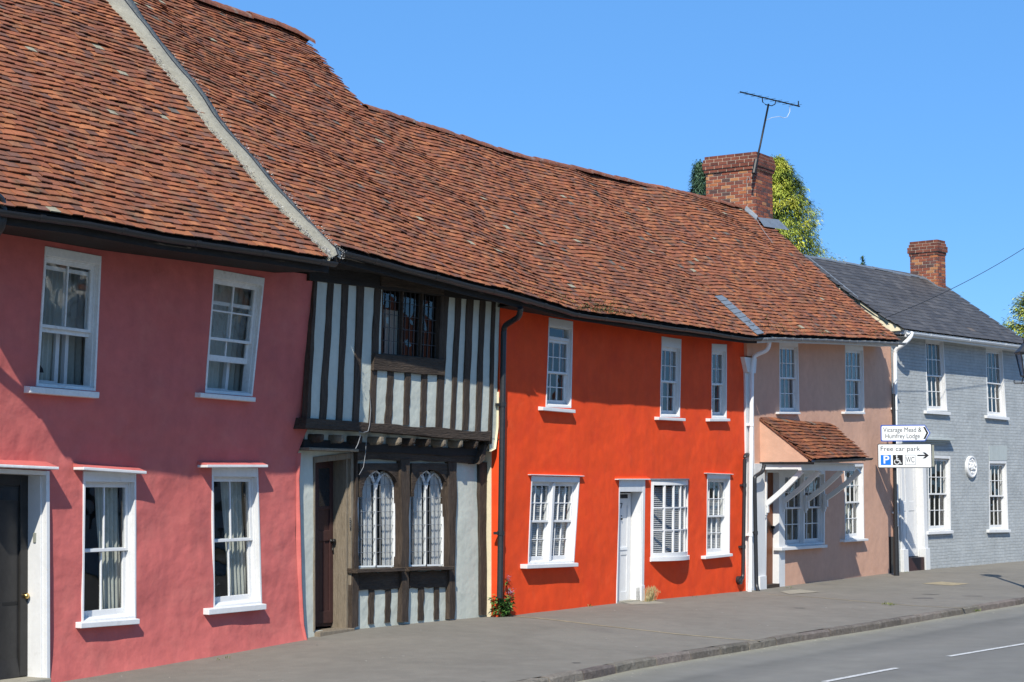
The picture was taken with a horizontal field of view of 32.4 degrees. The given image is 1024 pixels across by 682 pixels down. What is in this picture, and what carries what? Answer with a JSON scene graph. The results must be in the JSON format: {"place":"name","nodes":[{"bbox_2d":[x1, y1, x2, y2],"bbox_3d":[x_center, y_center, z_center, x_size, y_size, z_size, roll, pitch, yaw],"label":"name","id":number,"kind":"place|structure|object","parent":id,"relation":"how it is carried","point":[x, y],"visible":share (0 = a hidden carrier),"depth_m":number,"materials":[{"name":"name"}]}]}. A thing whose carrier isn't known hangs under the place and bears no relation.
{"place":"outdoors","nodes":[
{"label":"outdoors","id":0,"kind":"place"},
{"bbox_2d":[0,0,346,681],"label":"house","id":1,"kind":"structure","parent":0,"point":[163,239],"depth_m":21.14,"materials":[{"name":"pink paint"}]},
{"bbox_2d":[0,474,29,679],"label":"door","id":2,"kind":"structure","parent":1,"relation":"in","point":[14,595],"depth_m":19.62,"materials":[{"name":"black paint"}]},
{"bbox_2d":[24,246,101,397],"bbox_3d":[-5.173,-0.185,20.144,0.580,1.664,1.286,-3,-5,33],"label":"window","id":3,"kind":"structure","parent":1,"relation":"in","point":[70,299],"depth_m":20.31,"materials":[{"name":"white paint"}]},
{"bbox_2d":[73,463,146,627],"bbox_3d":[-4.781,2.367,20.491,0.453,1.891,1.023,-3,-5,33],"label":"window","id":4,"kind":"structure","parent":1,"relation":"in","point":[106,480],"depth_m":20.80,"materials":[{"name":"white paint"}]},
{"bbox_2d":[195,269,264,401],"bbox_3d":[-3.630,-0.042,22.447,0.509,1.623,1.418,-3,-5,33],"label":"window","id":5,"kind":"structure","parent":1,"relation":"in","point":[237,298],"depth_m":22.61,"materials":[{"name":"white paint"}]},
{"bbox_2d":[197,461,267,614],"bbox_3d":[-3.615,2.469,22.284,0.453,1.906,1.225,-3,-5,33],"label":"window","id":6,"kind":"structure","parent":1,"relation":"in","point":[230,475],"depth_m":22.64,"materials":[{"name":"white paint"}]},
{"bbox_2d":[133,0,530,637],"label":"house","id":7,"kind":"structure","parent":0,"point":[415,288],"depth_m":25.56,"materials":[{"name":"brown wood"}]},
{"bbox_2d":[315,461,335,626],"bbox_3d":[-2.673,2.782,24.180,0.120,2.292,0.746,-3,-5,33],"label":"door","id":8,"kind":"structure","parent":7,"relation":"in","point":[324,540],"depth_m":24.33,"materials":[{"name":"brown paint"}]},
{"bbox_2d":[358,463,398,567],"bbox_3d":[-1.989,2.486,25.025,0.315,1.500,0.980,-3,-5,33],"label":"window","id":9,"kind":"structure","parent":7,"relation":"in","point":[389,472],"depth_m":25.01,"materials":[{"name":"white wood"}]},
{"bbox_2d":[381,289,436,358],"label":"window","id":10,"kind":"structure","parent":7,"relation":"in","point":[393,320],"depth_m":25.45,"materials":[{"name":"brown wood"}]},
{"bbox_2d":[410,463,447,566],"bbox_3d":[-1.325,2.579,26.045,0.315,1.543,0.961,-3,-5,33],"label":"window","id":11,"kind":"structure","parent":7,"relation":"in","point":[439,472],"depth_m":26.03,"materials":[{"name":"white wood"}]},
{"bbox_2d":[63,561,1023,681],"bbox_3d":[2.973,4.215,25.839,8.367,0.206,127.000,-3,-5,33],"label":"pavement","id":12,"kind":"structure","parent":0,"point":[500,649],"depth_m":24.33,"materials":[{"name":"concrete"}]},
{"bbox_2d":[488,574,517,616],"bbox_3d":[-0.132,3.924,27.067,0.492,0.685,0.483,2,-5,-24],"label":"flowering weed","id":13,"kind":"object","parent":12,"relation":"on","point":[506,607],"visible":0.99,"depth_m":27.00,"materials":[{"name":"green plant"}]},
{"bbox_2d":[264,18,762,616],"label":"house","id":14,"kind":"structure","parent":12,"relation":"on","point":[618,462],"depth_m":30.56,"materials":[{"name":"red paint"}]},
{"bbox_2d":[520,473,583,568],"bbox_3d":[0.615,2.896,28.411,0.327,1.523,1.891,-3,-5,33],"label":"window","id":15,"kind":"structure","parent":14,"relation":"in","point":[544,556],"depth_m":28.51,"materials":[{"name":"white paint"}]},
{"bbox_2d":[538,317,575,412],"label":"window","id":16,"kind":"structure","parent":14,"relation":"in","point":[567,340],"depth_m":28.97,"materials":[{"name":"white paint"}]},
{"bbox_2d":[618,493,630,600],"bbox_3d":[1.852,3.586,30.596,0.065,1.884,0.871,-3,-5,33],"label":"door","id":17,"kind":"structure","parent":14,"relation":"in","point":[625,498],"depth_m":30.76,"materials":[{"name":"white paint"}]},
{"bbox_2d":[654,336,685,420],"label":"window","id":18,"kind":"structure","parent":14,"relation":"in","point":[673,345],"depth_m":32.21,"materials":[{"name":"white paint"}]},
{"bbox_2d":[650,479,689,561],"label":"window","id":19,"kind":"structure","parent":14,"relation":"in","point":[659,505],"depth_m":31.63,"materials":[{"name":"white paint"}]},
{"bbox_2d":[701,472,733,558],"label":"window","id":20,"kind":"structure","parent":14,"relation":"in","point":[714,551],"depth_m":33.69,"materials":[{"name":"white paint"}]},
{"bbox_2d":[706,344,729,420],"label":"window","id":21,"kind":"structure","parent":14,"relation":"in","point":[717,349],"depth_m":33.91,"materials":[{"name":"white paint"}]},
{"bbox_2d":[216,571,980,660],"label":"pavement weeds","id":22,"kind":"object","parent":12,"relation":"on","point":[884,603],"visible":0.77,"depth_m":30.57,"materials":[{"name":"green plant"}]},
{"bbox_2d":[258,572,1019,681],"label":"street grit","id":23,"kind":"object","parent":12,"relation":"on","point":[754,649],"visible":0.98,"depth_m":25.25,"materials":[{"name":"grey gravel"}]},
{"bbox_2d":[687,159,705,195],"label":"conifer","id":24,"kind":"object","parent":12,"relation":"on","point":[698,179],"visible":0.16,"depth_m":61.78,"materials":[{"name":"green plant"}]},
{"bbox_2d":[623,589,815,604],"bbox_3d":[3.897,4.666,32.138,0.868,0.058,6.254,-4,-6,42],"label":"doorstep apron","id":25,"kind":"object","parent":12,"relation":"on","point":[797,591],"visible":0.8,"depth_m":30.68,"materials":[{"name":"concrete"}]},
{"bbox_2d":[643,585,660,601],"bbox_3d":[2.431,4.386,30.640,0.147,0.288,0.531,-3,-5,33],"label":"dry grass tuft","id":26,"kind":"object","parent":25,"relation":"on","point":[650,594],"visible":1,"depth_m":30.60,"materials":[{"name":"beige plant"}]},
{"bbox_2d":[570,152,905,591],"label":"house","id":27,"kind":"structure","parent":12,"relation":"on","point":[819,482],"depth_m":37.54,"materials":[{"name":"pink paint"}]},
{"bbox_2d":[766,473,774,583],"bbox_3d":[5.141,3.804,35.507,0.120,2.295,0.681,-3,-5,33],"label":"door","id":28,"kind":"structure","parent":27,"relation":"in","point":[769,559],"depth_m":35.63,"materials":[{"name":"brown wood"}]},
{"bbox_2d":[740,91,801,178],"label":"tv antenna","id":29,"kind":"object","parent":27,"relation":"attached to","point":[755,163],"visible":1,"depth_m":41.82,"materials":[{"name":"metal"}]},
{"bbox_2d":[776,343,800,413],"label":"window","id":30,"kind":"structure","parent":27,"relation":"in","point":[793,363],"depth_m":36.73,"materials":[{"name":"white paint"}]},
{"bbox_2d":[774,469,827,550],"bbox_3d":[5.981,3.501,36.763,0.388,1.676,2.569,-3,-5,33],"label":"window","id":31,"kind":"structure","parent":27,"relation":"in","point":[799,542],"depth_m":36.93,"materials":[{"name":"white paint"}]},
{"bbox_2d":[841,345,864,413],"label":"window","id":32,"kind":"structure","parent":27,"relation":"in","point":[858,350],"depth_m":39.75,"materials":[{"name":"white paint"}]},
{"bbox_2d":[840,464,867,541],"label":"window","id":33,"kind":"structure","parent":27,"relation":"in","point":[858,484],"depth_m":39.58,"materials":[{"name":"white paint"}]},
{"bbox_2d":[875,248,1023,321],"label":"telephone wire","id":34,"kind":"object","parent":27,"relation":"attached to","point":[952,288],"visible":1,"depth_m":41.02,"materials":[{"name":"metal"}]},
{"bbox_2d":[572,597,933,662],"bbox_3d":[4.255,4.340,27.483,1.554,0.034,14.691,-3,-5,33],"label":"pavement stain","id":35,"kind":"object","parent":12,"relation":"on","point":[918,598],"visible":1,"depth_m":32.41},
{"bbox_2d":[772,154,844,260],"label":"tree","id":36,"kind":"object","parent":12,"relation":"on","point":[785,179],"visible":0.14,"depth_m":57.48,"materials":[{"name":"green plant"}]},
{"bbox_2d":[861,255,866,264],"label":"sapling","id":37,"kind":"object","parent":12,"relation":"on","point":[862,262],"visible":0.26,"depth_m":59.96,"materials":[{"name":"green plant"}]},
{"bbox_2d":[878,394,933,575],"bbox_3d":[8.911,3.391,39.755,1.246,4.399,0.163,-1,-5,13],"label":"road sign","id":38,"kind":"object","parent":12,"relation":"on","point":[894,455],"visible":1,"depth_m":39.76,"materials":[{"name":"white metal"}]},
{"bbox_2d":[803,239,1023,572],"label":"house","id":39,"kind":"structure","parent":12,"relation":"on","point":[956,390],"depth_m":44.09,"materials":[{"name":"grey paint"}]},
{"bbox_2d":[903,468,917,556],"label":"door","id":40,"kind":"structure","parent":39,"relation":"in","point":[909,474],"depth_m":42.07,"materials":[{"name":"white paint"}]},
{"bbox_2d":[924,340,950,414],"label":"window","id":41,"kind":"structure","parent":39,"relation":"in","point":[932,409],"depth_m":43.32,"materials":[{"name":"white paint"}]},
{"bbox_2d":[927,456,953,534],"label":"window","id":42,"kind":"structure","parent":39,"relation":"in","point":[945,528],"depth_m":43.20,"materials":[{"name":"white paint"}]},
{"bbox_2d":[965,456,976,477],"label":"wall plaque","id":43,"kind":"object","parent":39,"relation":"attached to","point":[971,466],"depth_m":44.08,"materials":[{"name":"white ceramic"}]},
{"bbox_2d":[984,348,1009,419],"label":"window","id":44,"kind":"structure","parent":39,"relation":"in","point":[1001,415],"depth_m":45.74,"materials":[{"name":"white paint"}]},
{"bbox_2d":[986,461,1010,532],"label":"window","id":45,"kind":"structure","parent":39,"relation":"in","point":[1002,528],"depth_m":45.56,"materials":[{"name":"white paint"}]},
{"bbox_2d":[923,582,968,584],"bbox_3d":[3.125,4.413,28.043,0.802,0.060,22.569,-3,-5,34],"label":"pavement patch","id":46,"kind":"object","parent":12,"relation":"on","point":[945,583],"visible":1,"depth_m":36.92,"materials":[{"name":"grey concrete"}]},
{"bbox_2d":[1001,291,1023,337],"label":"tree","id":47,"kind":"object","parent":12,"relation":"on","point":[1018,328],"visible":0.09,"depth_m":64.60,"materials":[{"name":"green plant"}]},
{"bbox_2d":[1014,338,1023,383],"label":"street lamp","id":48,"kind":"object","parent":12,"relation":"on","point":[1019,350],"visible":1,"depth_m":35.57,"materials":[{"name":"black metal"}]},
{"bbox_2d":[212,0,1023,335],"label":"sky","id":49,"kind":"structure","parent":0,"point":[908,125],"materials":[{"name":"blue"}]},
{"bbox_2d":[578,604,1023,681],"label":"road","id":50,"kind":"structure","parent":0,"point":[923,651],"depth_m":22.50,"materials":[{"name":"grey asphalt"}]},
{"bbox_2d":[513,597,1023,681],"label":"kerb","id":51,"kind":"structure","parent":50,"relation":"on","point":[598,671],"depth_m":23.82,"materials":[{"name":"concrete"}]},
{"bbox_2d":[822,643,1023,681],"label":"road marking","id":52,"kind":"object","parent":50,"relation":"on","point":[897,668],"visible":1,"depth_m":21.08,"materials":[{"name":"paint"}]}
]}

